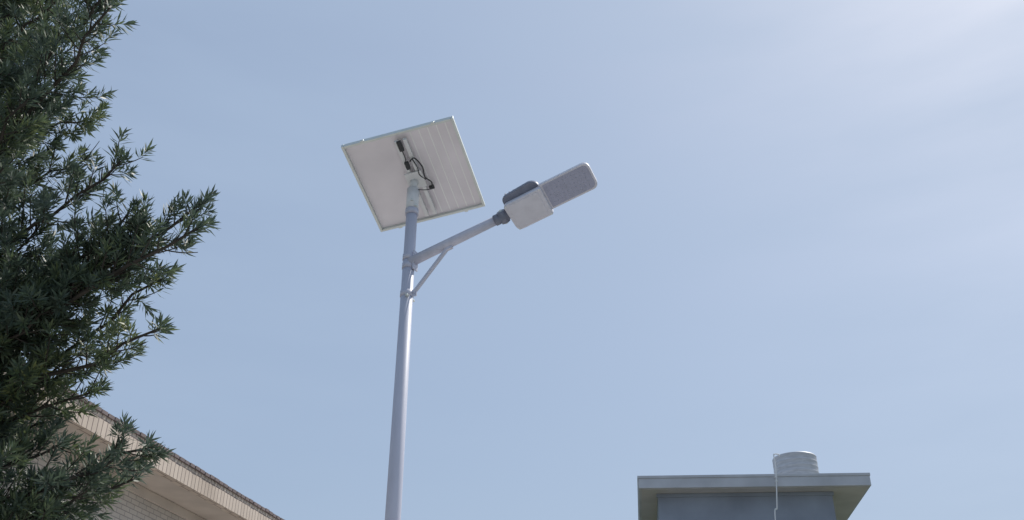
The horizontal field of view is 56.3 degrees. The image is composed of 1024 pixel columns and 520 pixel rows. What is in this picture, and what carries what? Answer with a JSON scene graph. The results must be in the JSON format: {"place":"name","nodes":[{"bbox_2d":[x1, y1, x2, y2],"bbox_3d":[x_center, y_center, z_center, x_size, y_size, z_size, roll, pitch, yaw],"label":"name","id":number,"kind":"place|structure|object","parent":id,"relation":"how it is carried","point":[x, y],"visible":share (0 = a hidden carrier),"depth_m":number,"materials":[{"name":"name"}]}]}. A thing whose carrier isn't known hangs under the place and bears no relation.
{"place":"outdoors","nodes":[
{"label":"outdoors","id":0,"kind":"place"},
{"bbox_2d":[0,0,1023,519],"label":"sky","id":1,"kind":"structure","parent":0,"point":[801,228],"materials":[{"name":"blue"}]},
{"label":"paved yard","id":2,"kind":"structure","parent":0,"visible":0},
{"bbox_2d":[0,435,185,519],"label":"walls","id":3,"kind":"structure","parent":2,"relation":"on","point":[131,506],"depth_m":16.60,"materials":[{"name":"tile"}]},
{"bbox_2d":[8,417,204,519],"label":"frieze","id":4,"kind":"object","parent":3,"relation":"attached to","point":[157,499],"visible":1,"depth_m":17.33,"materials":[{"name":"beige paint"}]},
{"bbox_2d":[11,410,238,519],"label":"soffit","id":5,"kind":"structure","parent":3,"relation":"on","point":[174,493],"depth_m":17.35,"materials":[{"name":"beige paint"}]},
{"bbox_2d":[3,374,277,519],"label":"eaves fascia","id":6,"kind":"structure","parent":5,"relation":"attached to","point":[191,480],"depth_m":16.90,"materials":[{"name":"tile"}]},
{"bbox_2d":[24,364,283,519],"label":"roof edge tiles","id":7,"kind":"object","parent":6,"relation":"on","point":[176,456],"visible":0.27,"depth_m":17.24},
{"bbox_2d":[0,0,220,519],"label":"podocarpus tree","id":8,"kind":"object","parent":2,"relation":"on","point":[40,298],"visible":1,"depth_m":4.89,"materials":[{"name":"green plant"}]},
{"bbox_2d":[341,116,596,519],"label":"solar street light","id":9,"kind":"object","parent":2,"relation":"on","point":[409,178],"visible":1,"depth_m":7.91,"materials":[{"name":"paint"}]},
{"bbox_2d":[509,193,547,226],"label":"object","id":10,"kind":"structure","parent":9,"relation":"in","point":[531,208],"depth_m":7.47,"materials":[{"name":"white plastic"}]},
{"label":"ground","id":11,"kind":"structure","parent":0,"visible":0},
{"bbox_2d":[657,495,835,519],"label":"walls","id":12,"kind":"structure","parent":11,"relation":"on","point":[753,508],"depth_m":34.06,"materials":[{"name":"grey paint"}]},
{"bbox_2d":[656,492,833,497],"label":"eaves beam","id":13,"kind":"structure","parent":12,"relation":"attached to","point":[745,494],"depth_m":34.25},
{"bbox_2d":[638,476,870,519],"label":"roof fascia","id":14,"kind":"structure","parent":12,"relation":"on","point":[746,482],"depth_m":33.84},
{"bbox_2d":[637,473,869,519],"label":"roof slab","id":15,"kind":"structure","parent":14,"relation":"on","point":[754,475],"depth_m":33.94,"materials":[{"name":"grey concrete"}]},
{"bbox_2d":[773,453,779,519],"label":"roof drain pipe","id":16,"kind":"object","parent":14,"relation":"attached to","point":[776,481],"visible":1,"depth_m":33.61,"materials":[{"name":"grey plastic"}]},
{"bbox_2d":[772,451,818,473],"bbox_3d":[11.100,8.472,37.255,1.694,1.782,1.694,0,-30,0],"label":"rooftop water tank","id":17,"kind":"object","parent":14,"relation":"on","point":[799,462],"visible":0.49,"depth_m":36.83,"materials":[{"name":"silver metal"}]},
{"bbox_2d":[642,486,867,519],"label":"soffit","id":18,"kind":"structure","parent":12,"relation":"on","point":[846,499],"depth_m":34.29,"materials":[{"name":"grey paint"}]}
]}

